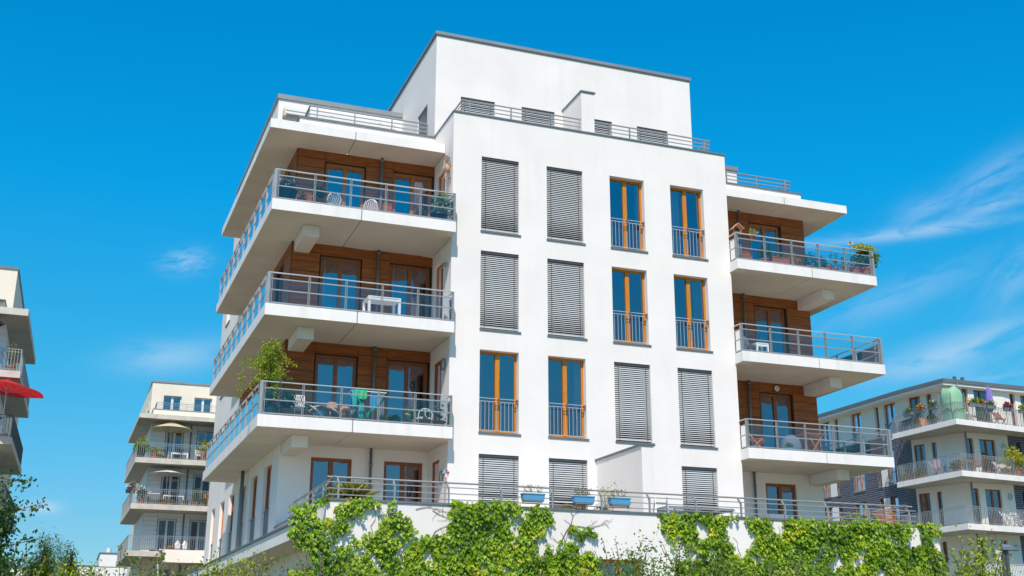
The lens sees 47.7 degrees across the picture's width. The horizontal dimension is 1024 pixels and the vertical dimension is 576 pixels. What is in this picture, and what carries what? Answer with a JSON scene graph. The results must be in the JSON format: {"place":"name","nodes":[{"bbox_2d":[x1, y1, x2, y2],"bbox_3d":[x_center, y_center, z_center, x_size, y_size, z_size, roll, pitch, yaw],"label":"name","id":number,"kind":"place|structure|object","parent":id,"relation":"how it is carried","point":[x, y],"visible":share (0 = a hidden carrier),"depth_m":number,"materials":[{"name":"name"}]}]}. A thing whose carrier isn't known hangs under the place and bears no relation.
{"place":"outdoors","nodes":[
{"label":"outdoors","id":0,"kind":"place"},
{"bbox_2d":[57,540,80,575],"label":"poplar tree","id":1,"kind":"object","parent":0,"point":[70,559],"visible":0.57,"depth_m":73.21,"materials":[{"name":"green plant"}]},
{"bbox_2d":[74,548,126,575],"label":"white building","id":2,"kind":"structure","parent":0,"point":[108,558],"depth_m":138.54,"materials":[{"name":"paint"}]},
{"bbox_2d":[116,380,216,575],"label":"apartment building","id":3,"kind":"structure","parent":0,"point":[192,406],"depth_m":78.45,"materials":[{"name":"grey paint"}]},
{"bbox_2d":[133,436,151,456],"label":"potted shrub","id":4,"kind":"object","parent":3,"relation":"on","point":[140,452],"visible":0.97,"depth_m":76.65,"materials":[{"name":"green plant"}]},
{"bbox_2d":[155,519,175,550],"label":"balcony door","id":5,"kind":"structure","parent":3,"relation":"in","point":[166,527],"depth_m":77.41,"materials":[{"name":"white glass"}]},
{"bbox_2d":[148,469,186,503],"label":"parasol","id":6,"kind":"object","parent":3,"relation":"on","point":[167,473],"visible":0.93,"depth_m":77.60,"materials":[{"name":"fabric"}]},
{"bbox_2d":[160,477,179,504],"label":"balcony door","id":7,"kind":"structure","parent":3,"relation":"in","point":[172,482],"depth_m":79.34,"materials":[{"name":"white glass"}]},
{"bbox_2d":[151,421,191,458],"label":"parasol","id":8,"kind":"object","parent":3,"relation":"on","point":[171,427],"visible":0.91,"depth_m":78.52,"materials":[{"name":"fabric"}]},
{"bbox_2d":[163,396,180,409],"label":"window","id":9,"kind":"structure","parent":3,"relation":"in","point":[168,400],"depth_m":84.66,"materials":[{"name":"white"}]},
{"bbox_2d":[164,432,182,458],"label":"balcony door","id":10,"kind":"structure","parent":3,"relation":"in","point":[176,438],"depth_m":80.26,"materials":[{"name":"white"}]},
{"bbox_2d":[188,520,206,549],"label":"balcony door","id":11,"kind":"structure","parent":3,"relation":"in","point":[197,528],"depth_m":78.28,"materials":[{"name":"white glass"}]},
{"bbox_2d":[192,476,209,505],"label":"balcony door","id":12,"kind":"structure","parent":3,"relation":"in","point":[198,482],"depth_m":80.06,"materials":[{"name":"white"}]},
{"bbox_2d":[194,398,211,411],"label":"window","id":13,"kind":"structure","parent":3,"relation":"in","point":[197,401],"depth_m":85.37,"materials":[{"name":"white"}]},
{"bbox_2d":[196,432,213,459],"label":"balcony door","id":14,"kind":"structure","parent":3,"relation":"in","point":[208,436],"depth_m":80.86,"materials":[{"name":"white"}]},
{"bbox_2d":[0,0,1023,571],"label":"sky","id":15,"kind":"structure","parent":0,"point":[130,130],"materials":[{"name":"blue"}]},
{"bbox_2d":[657,506,734,515],"bbox_3d":[4.788,6.407,30.898,2.050,0.990,1.150,6,-18,-19],"label":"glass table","id":16,"kind":"object","parent":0,"point":[699,509],"visible":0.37,"depth_m":30.85,"materials":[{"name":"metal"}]},
{"bbox_2d":[899,417,926,431],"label":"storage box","id":17,"kind":"object","parent":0,"point":[912,423],"visible":0.59,"depth_m":70.98,"materials":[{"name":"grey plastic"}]},
{"bbox_3d":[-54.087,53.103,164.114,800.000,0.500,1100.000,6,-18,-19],"label":"ground","id":18,"kind":"structure","parent":0,"visible":0},
{"bbox_2d":[0,266,35,575],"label":"apartment building","id":19,"kind":"structure","parent":18,"relation":"on","point":[15,318],"depth_m":56.67,"materials":[{"name":"paint"}]},
{"bbox_2d":[0,379,43,434],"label":"parasol","id":20,"kind":"object","parent":19,"relation":"on","point":[8,387],"visible":1,"depth_m":51.82,"materials":[{"name":"fabric"}]},
{"bbox_2d":[0,469,56,575],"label":"birch tree","id":21,"kind":"object","parent":18,"relation":"on","point":[4,564],"visible":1,"depth_m":12.79,"materials":[{"name":"green plant"}]},
{"bbox_2d":[20,522,69,575],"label":"willow tree","id":22,"kind":"object","parent":18,"relation":"on","point":[42,553],"visible":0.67,"depth_m":63.49,"materials":[{"name":"green plant"}]},
{"bbox_2d":[20,553,130,575],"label":"shrub","id":23,"kind":"object","parent":18,"relation":"on","point":[89,572],"visible":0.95,"depth_m":14.75,"materials":[{"name":"green plant"}]},
{"bbox_2d":[81,541,218,575],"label":"shrub","id":24,"kind":"object","parent":18,"relation":"on","point":[157,562],"visible":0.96,"depth_m":15.16,"materials":[{"name":"green plant"}]},
{"bbox_2d":[157,549,203,575],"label":"sign","id":25,"kind":"object","parent":18,"relation":"on","point":[185,556],"visible":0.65,"depth_m":74.65,"materials":[{"name":"white fabric"}]},
{"bbox_2d":[185,545,279,575],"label":"shrub","id":26,"kind":"object","parent":18,"relation":"on","point":[213,569],"visible":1,"depth_m":15.14,"materials":[{"name":"green plant"}]},
{"bbox_2d":[248,547,373,575],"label":"shrub","id":27,"kind":"object","parent":18,"relation":"on","point":[306,567],"visible":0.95,"depth_m":15.29,"materials":[{"name":"green plant"}]},
{"bbox_2d":[513,558,607,575],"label":"shrub","id":28,"kind":"object","parent":18,"relation":"on","point":[586,565],"visible":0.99,"depth_m":15.63,"materials":[{"name":"green plant"}]},
{"bbox_2d":[183,30,940,575],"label":"apartment building","id":29,"kind":"structure","parent":18,"relation":"on","point":[589,282],"depth_m":35.08,"materials":[{"name":"paint"}]},
{"bbox_2d":[249,476,257,541],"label":"window","id":30,"kind":"structure","parent":29,"relation":"in","point":[252,520],"depth_m":36.24,"materials":[{"name":"brown wood"}]},
{"bbox_2d":[236,337,296,414],"bbox_3d":[-6.504,2.396,30.907,1.312,2.183,1.304,-5,-18,17],"label":"potted tree","id":31,"kind":"object","parent":29,"relation":"on","point":[268,359],"visible":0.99,"depth_m":30.81,"materials":[{"name":"green plant"}]},
{"bbox_2d":[257,389,280,414],"bbox_3d":[-6.408,2.998,30.480,0.608,0.779,0.380,6,-18,-19],"label":"potted plant","id":32,"kind":"object","parent":29,"relation":"on","point":[267,408],"visible":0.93,"depth_m":30.45,"materials":[{"name":"green plant"}]},
{"bbox_2d":[279,390,297,415],"bbox_3d":[-5.970,3.043,30.746,0.567,0.852,0.570,6,-18,-19],"label":"potted plant","id":33,"kind":"object","parent":29,"relation":"on","point":[286,409],"visible":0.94,"depth_m":30.65,"materials":[{"name":"green plant"}]},
{"bbox_2d":[276,176,301,198],"bbox_3d":[-6.256,-2.709,32.390,0.750,0.813,0.649,6,-18,-19],"label":"planter","id":34,"kind":"object","parent":29,"relation":"on","point":[287,192],"visible":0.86,"depth_m":32.16,"materials":[{"name":"blue plastic"}]},
{"bbox_2d":[262,463,320,535],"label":"window","id":35,"kind":"structure","parent":29,"relation":"in","point":[316,467],"depth_m":33.75,"materials":[{"name":"brown wood"}]},
{"bbox_2d":[272,363,325,417],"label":"window","id":36,"kind":"structure","parent":29,"relation":"in","point":[321,367],"depth_m":34.50,"materials":[{"name":"blue glass"}]},
{"bbox_2d":[278,268,329,308],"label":"window","id":37,"kind":"structure","parent":29,"relation":"in","point":[326,298],"depth_m":35.49,"materials":[{"name":"blue glass"}]},
{"bbox_2d":[310,182,328,202],"bbox_3d":[-5.438,-2.614,32.714,0.540,0.828,0.456,-2,-17,7],"label":"potted plant","id":38,"kind":"object","parent":29,"relation":"on","point":[320,198],"visible":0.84,"depth_m":32.63,"materials":[{"name":"green plant"}]},
{"bbox_2d":[305,404,345,417],"bbox_3d":[-5.092,3.394,31.282,1.107,0.433,0.558,6,-18,-19],"label":"recliner","id":39,"kind":"object","parent":29,"relation":"on","point":[321,407],"visible":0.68,"depth_m":31.17,"materials":[{"name":"white plastic"}]},
{"bbox_2d":[309,457,350,505],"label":"terrace door","id":40,"kind":"structure","parent":29,"relation":"in","point":[329,466],"depth_m":33.54,"materials":[{"name":"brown wood"}]},
{"bbox_2d":[313,354,356,420],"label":"balcony door","id":41,"kind":"structure","parent":29,"relation":"in","point":[339,370],"depth_m":34.53,"materials":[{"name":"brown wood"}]},
{"bbox_2d":[319,256,360,344],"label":"balcony door","id":42,"kind":"structure","parent":29,"relation":"in","point":[347,269],"depth_m":35.20,"materials":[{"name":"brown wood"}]},
{"bbox_2d":[324,163,364,247],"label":"balcony door","id":43,"kind":"structure","parent":29,"relation":"in","point":[336,170],"depth_m":36.05,"materials":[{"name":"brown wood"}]},
{"bbox_2d":[325,479,380,498],"bbox_3d":[-3.666,4.915,26.457,1.326,1.162,0.969,6,-18,-19],"label":"potted plant","id":44,"kind":"object","parent":29,"relation":"on","point":[354,486],"visible":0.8,"depth_m":26.39,"materials":[{"name":"green plant"}]},
{"bbox_2d":[362,295,400,315],"bbox_3d":[-3.734,0.703,33.117,0.950,0.740,0.720,6,-18,-19],"label":"garden table","id":45,"kind":"object","parent":29,"relation":"on","point":[369,302],"visible":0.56,"depth_m":33.01,"materials":[{"name":"white plastic"}]},
{"bbox_2d":[383,461,421,501],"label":"terrace door","id":46,"kind":"structure","parent":29,"relation":"in","point":[392,470],"depth_m":34.37,"materials":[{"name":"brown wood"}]},
{"bbox_2d":[376,264,429,350],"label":"balcony door","id":47,"kind":"structure","parent":29,"relation":"in","point":[400,275],"depth_m":36.01,"materials":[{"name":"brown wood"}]},
{"bbox_2d":[385,360,426,421],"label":"balcony door","id":48,"kind":"structure","parent":29,"relation":"in","point":[401,376],"depth_m":35.37,"materials":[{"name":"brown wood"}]},
{"bbox_2d":[390,173,431,255],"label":"balcony door","id":49,"kind":"structure","parent":29,"relation":"in","point":[398,179],"depth_m":36.89,"materials":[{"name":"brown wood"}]},
{"bbox_2d":[405,406,431,424],"bbox_3d":[-2.655,3.735,32.799,0.807,0.766,0.641,6,-18,-19],"label":"potted plant","id":50,"kind":"object","parent":29,"relation":"on","point":[410,414],"visible":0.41,"depth_m":32.73,"materials":[{"name":"green plant"}]},
{"bbox_2d":[419,108,426,165],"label":"window","id":51,"kind":"structure","parent":29,"relation":"in","point":[423,118],"depth_m":38.62,"materials":[{"name":"metal"}]},
{"bbox_2d":[429,207,448,218],"bbox_3d":[-2.121,-2.144,33.730,0.526,0.547,0.570,-8,-19,26],"label":"planter","id":52,"kind":"object","parent":29,"relation":"on","point":[437,213],"visible":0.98,"depth_m":33.55,"materials":[{"name":"plastic"}]},
{"bbox_2d":[436,264,442,318],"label":"window","id":53,"kind":"structure","parent":29,"relation":"in","point":[439,300],"depth_m":34.89,"materials":[{"name":"brown wood"}]},
{"bbox_2d":[431,193,451,218],"bbox_3d":[-2.050,-2.346,34.006,0.686,1.097,0.488,1,-17,-2],"label":"potted plant","id":54,"kind":"object","parent":29,"relation":"on","point":[441,202],"visible":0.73,"depth_m":33.98,"materials":[{"name":"green plant"}]},
{"bbox_2d":[287,493,604,575],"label":"climbing ivy","id":55,"kind":"object","parent":29,"relation":"attached to","point":[526,566],"visible":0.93,"depth_m":26.04,"materials":[{"name":"green plant"}]},
{"bbox_2d":[443,152,450,186],"bbox_3d":[-1.924,-3.571,34.667,0.170,1.185,0.262,-14,-22,37],"label":"hanging ornament","id":56,"kind":"object","parent":29,"relation":"hanging from","point":[447,163],"visible":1,"depth_m":34.61,"materials":[{"name":"wicker"}]},
{"bbox_2d":[432,460,485,504],"bbox_3d":[-1.521,6.202,33.001,1.310,2.510,0.950,6,-18,-19],"label":"window","id":57,"kind":"structure","parent":29,"relation":"in","point":[435,476],"depth_m":33.18,"materials":[{"name":"brown wood"}]},
{"bbox_2d":[434,360,486,429],"bbox_3d":[-1.516,3.290,33.909,1.310,2.260,0.950,6,-18,-19],"label":"window","id":58,"kind":"structure","parent":29,"relation":"in","point":[437,386],"depth_m":33.88,"materials":[{"name":"brown wood"}]},
{"bbox_2d":[461,97,494,115],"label":"window","id":59,"kind":"structure","parent":29,"relation":"in","point":[465,102],"depth_m":37.89,"materials":[{"name":"grey metal"}]},
{"bbox_2d":[478,454,517,505],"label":"window","id":60,"kind":"structure","parent":29,"relation":"in","point":[493,469],"depth_m":32.39,"materials":[{"name":"grey metal"}]},
{"bbox_2d":[478,351,520,435],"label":"window","id":61,"kind":"structure","parent":29,"relation":"in","point":[502,403],"depth_m":33.79,"materials":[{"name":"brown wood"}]},
{"bbox_2d":[479,251,520,333],"bbox_3d":[-0.377,0.143,34.027,1.276,2.431,0.285,6,-18,-19],"label":"window","id":62,"kind":"structure","parent":29,"relation":"in","point":[498,283],"depth_m":34.00,"materials":[{"name":"grey metal"}]},
{"bbox_2d":[480,157,520,236],"bbox_3d":[-0.363,-2.728,34.898,1.276,2.431,0.235,6,-18,-19],"label":"window","id":63,"kind":"structure","parent":29,"relation":"in","point":[499,185],"depth_m":34.90,"materials":[{"name":"grey metal"}]},
{"bbox_2d":[520,485,545,502],"bbox_3d":[0.506,4.818,27.215,0.614,0.415,0.233,6,-18,-19],"label":"planter box","id":64,"kind":"object","parent":29,"relation":"attached to","point":[536,497],"visible":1,"depth_m":27.12,"materials":[{"name":"blue plastic"}]},
{"bbox_2d":[522,107,553,125],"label":"window","id":65,"kind":"structure","parent":29,"relation":"in","point":[525,112],"depth_m":38.57,"materials":[{"name":"grey metal"}]},
{"bbox_2d":[547,167,585,244],"bbox_3d":[1.614,-2.505,35.599,1.277,2.431,0.235,6,-18,-19],"label":"window","id":66,"kind":"structure","parent":29,"relation":"in","point":[564,224],"depth_m":35.60,"materials":[{"name":"grey metal"}]},
{"bbox_2d":[547,259,587,340],"bbox_3d":[1.600,0.366,34.728,1.277,2.431,0.285,6,-18,-19],"label":"window","id":67,"kind":"structure","parent":29,"relation":"in","point":[564,278],"depth_m":34.71,"materials":[{"name":"grey metal"}]},
{"bbox_2d":[549,458,586,508],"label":"window","id":68,"kind":"structure","parent":29,"relation":"in","point":[563,473],"depth_m":33.12,"materials":[{"name":"grey metal"}]},
{"bbox_2d":[548,357,588,440],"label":"window","id":69,"kind":"structure","parent":29,"relation":"in","point":[566,407],"depth_m":34.55,"materials":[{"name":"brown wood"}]},
{"bbox_2d":[571,486,595,504],"bbox_3d":[1.696,4.940,27.641,0.554,0.439,0.233,6,-18,-19],"label":"planter box","id":70,"kind":"object","parent":29,"relation":"attached to","point":[582,500],"visible":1,"depth_m":27.55,"materials":[{"name":"blue plastic"}]},
{"bbox_2d":[594,119,611,134],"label":"window","id":71,"kind":"structure","parent":29,"relation":"in","point":[597,124],"depth_m":39.37,"materials":[{"name":"grey metal"}]},
{"bbox_2d":[607,489,630,506],"bbox_3d":[2.603,5.058,27.958,0.589,0.406,0.233,6,-18,-19],"label":"planter box","id":72,"kind":"object","parent":29,"relation":"attached to","point":[618,501],"visible":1,"depth_m":27.86,"materials":[{"name":"blue plastic"}]},
{"bbox_2d":[600,560,639,575],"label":"window","id":73,"kind":"structure","parent":29,"relation":"in","point":[613,572],"depth_m":27.93,"materials":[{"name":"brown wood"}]},
{"bbox_2d":[609,178,647,252],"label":"window","id":74,"kind":"structure","parent":29,"relation":"in","point":[625,196],"depth_m":37.02,"materials":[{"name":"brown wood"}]},
{"bbox_2d":[612,269,651,346],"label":"window","id":75,"kind":"structure","parent":29,"relation":"in","point":[628,294],"depth_m":36.23,"materials":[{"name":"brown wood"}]},
{"bbox_2d":[614,362,654,443],"bbox_3d":[3.584,3.454,34.541,1.273,2.431,0.285,6,-18,-19],"label":"window","id":76,"kind":"structure","parent":29,"relation":"in","point":[632,402],"depth_m":34.52,"materials":[{"name":"grey metal"}]},
{"bbox_2d":[637,127,666,144],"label":"window","id":77,"kind":"structure","parent":29,"relation":"in","point":[639,131],"depth_m":39.99,"materials":[{"name":"grey metal"}]},
{"bbox_2d":[670,187,708,260],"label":"window","id":78,"kind":"structure","parent":29,"relation":"in","point":[687,231],"depth_m":37.40,"materials":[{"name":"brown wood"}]},
{"bbox_2d":[674,276,712,352],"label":"window","id":79,"kind":"structure","parent":29,"relation":"in","point":[692,324],"depth_m":36.61,"materials":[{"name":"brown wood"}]},
{"bbox_2d":[677,368,717,448],"bbox_3d":[5.579,3.678,35.249,1.276,2.431,0.285,6,-18,-19],"label":"window","id":80,"kind":"structure","parent":29,"relation":"in","point":[694,386],"depth_m":35.22,"materials":[{"name":"grey metal"}]},
{"bbox_2d":[682,466,717,507],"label":"window","id":81,"kind":"structure","parent":29,"relation":"in","point":[695,480],"depth_m":34.53,"materials":[{"name":"grey metal"}]},
{"bbox_2d":[740,306,786,381],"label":"balcony door","id":82,"kind":"structure","parent":29,"relation":"in","point":[765,316],"depth_m":39.99,"materials":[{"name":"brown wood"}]},
{"bbox_2d":[749,223,779,297],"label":"balcony door","id":83,"kind":"structure","parent":29,"relation":"in","point":[762,230],"depth_m":40.87,"materials":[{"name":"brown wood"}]},
{"bbox_2d":[760,393,792,449],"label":"balcony door","id":84,"kind":"structure","parent":29,"relation":"in","point":[776,407],"depth_m":39.20,"materials":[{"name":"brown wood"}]},
{"bbox_2d":[770,252,790,263],"bbox_3d":[8.697,-0.897,37.661,0.768,0.546,0.360,6,-18,-19],"label":"planter box","id":85,"kind":"object","parent":29,"relation":"on","point":[781,259],"visible":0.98,"depth_m":37.57,"materials":[{"name":"ceramic"}]},
{"bbox_2d":[766,483,796,518],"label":"terrace door","id":86,"kind":"structure","parent":29,"relation":"in","point":[773,491],"depth_m":37.90,"materials":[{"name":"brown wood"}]},
{"bbox_2d":[780,435,801,450],"bbox_3d":[8.826,5.004,36.653,0.680,0.680,0.680,6,-18,-19],"label":"chair","id":87,"kind":"object","parent":29,"relation":"on","point":[796,443],"visible":0.58,"depth_m":36.45,"materials":[{"name":"white plastic"}]},
{"bbox_2d":[657,512,949,575],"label":"climbing ivy","id":88,"kind":"object","parent":29,"relation":"attached to","point":[920,555],"visible":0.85,"depth_m":29.39,"materials":[{"name":"green plant"}]},
{"bbox_2d":[794,432,827,451],"bbox_3d":[9.552,5.056,36.935,0.850,0.770,0.588,6,-18,-19],"label":"folding table","id":89,"kind":"object","parent":29,"relation":"on","point":[813,435],"visible":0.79,"depth_m":36.88,"materials":[{"name":"brown wood"}]},
{"bbox_2d":[850,242,880,273],"bbox_3d":[11.781,-0.888,38.728,1.289,1.175,0.656,6,-18,-19],"label":"potted plant","id":90,"kind":"object","parent":29,"relation":"on","point":[864,269],"visible":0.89,"depth_m":38.63,"materials":[{"name":"green plant"}]},
{"bbox_2d":[870,510,901,523],"bbox_3d":[10.068,6.557,31.457,0.702,1.055,0.900,6,-18,-19],"label":"lounge chair","id":91,"kind":"object","parent":29,"relation":"on","point":[886,517],"visible":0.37,"depth_m":31.43,"materials":[{"name":"pink fabric"}]},
{"bbox_2d":[591,528,713,575],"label":"shrub","id":92,"kind":"object","parent":18,"relation":"on","point":[646,569],"visible":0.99,"depth_m":15.53,"materials":[{"name":"green plant"}]},
{"bbox_2d":[668,546,774,575],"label":"shrub","id":93,"kind":"object","parent":18,"relation":"on","point":[722,570],"visible":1,"depth_m":15.53,"materials":[{"name":"green plant"}]},
{"bbox_2d":[759,549,850,575],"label":"shrub","id":94,"kind":"object","parent":18,"relation":"on","point":[797,567],"visible":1,"depth_m":15.34,"materials":[{"name":"green plant"}]},
{"bbox_2d":[872,562,956,575],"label":"shrub","id":95,"kind":"object","parent":18,"relation":"on","point":[896,569],"visible":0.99,"depth_m":15.01,"materials":[{"name":"green plant"}]},
{"bbox_2d":[818,376,1023,575],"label":"apartment building","id":96,"kind":"structure","parent":18,"relation":"on","point":[977,499],"depth_m":70.39,"materials":[{"name":"paint"}]},
{"bbox_2d":[821,422,830,450],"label":"window","id":97,"kind":"structure","parent":96,"relation":"in","point":[825,443],"depth_m":81.07,"materials":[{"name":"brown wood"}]},
{"bbox_2d":[852,413,862,443],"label":"window","id":98,"kind":"structure","parent":96,"relation":"in","point":[857,422],"depth_m":77.98,"materials":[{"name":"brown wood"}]},
{"bbox_2d":[854,475,865,493],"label":"window","id":99,"kind":"structure","parent":96,"relation":"in","point":[860,480],"depth_m":76.92,"materials":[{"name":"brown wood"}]},
{"bbox_2d":[885,403,895,436],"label":"window","id":100,"kind":"structure","parent":96,"relation":"in","point":[890,408],"depth_m":74.81,"materials":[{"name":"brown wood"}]},
{"bbox_2d":[914,444,927,476],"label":"balcony door","id":101,"kind":"structure","parent":96,"relation":"in","point":[920,455],"depth_m":72.05,"materials":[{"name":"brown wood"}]},
{"bbox_2d":[919,493,932,524],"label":"balcony door","id":102,"kind":"structure","parent":96,"relation":"in","point":[925,503],"depth_m":71.40,"materials":[{"name":"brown wood"}]},
{"bbox_2d":[938,386,966,420],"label":"covered shelf","id":103,"kind":"object","parent":96,"relation":"on","point":[953,394],"visible":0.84,"depth_m":68.28,"materials":[{"name":"fabric"}]},
{"bbox_2d":[973,390,989,422],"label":"balcony door","id":104,"kind":"structure","parent":96,"relation":"in","point":[980,394],"depth_m":71.43,"materials":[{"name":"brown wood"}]},
{"bbox_2d":[979,439,996,473],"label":"balcony door","id":105,"kind":"structure","parent":96,"relation":"in","point":[986,446],"depth_m":70.36,"materials":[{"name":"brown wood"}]},
{"bbox_2d":[985,489,1002,525],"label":"balcony door","id":106,"kind":"structure","parent":96,"relation":"in","point":[993,500],"depth_m":69.64,"materials":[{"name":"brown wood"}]},
{"bbox_2d":[985,562,1023,575],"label":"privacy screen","id":107,"kind":"object","parent":96,"relation":"attached to","point":[1011,569],"depth_m":66.37,"materials":[{"name":"white"}]},
{"bbox_2d":[999,445,1023,475],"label":"potted shrub","id":108,"kind":"object","parent":96,"relation":"on","point":[1015,456],"visible":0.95,"depth_m":68.87,"materials":[{"name":"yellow plant"}]},
{"bbox_2d":[931,525,1021,575],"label":"shrub","id":109,"kind":"object","parent":18,"relation":"on","point":[968,571],"visible":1,"depth_m":14.26,"materials":[{"name":"green plant"}]},
{"bbox_2d":[996,544,1019,575],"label":"street lamp","id":110,"kind":"object","parent":18,"relation":"on","point":[1005,548],"visible":0.81,"depth_m":22.40,"materials":[{"name":"grey metal"}]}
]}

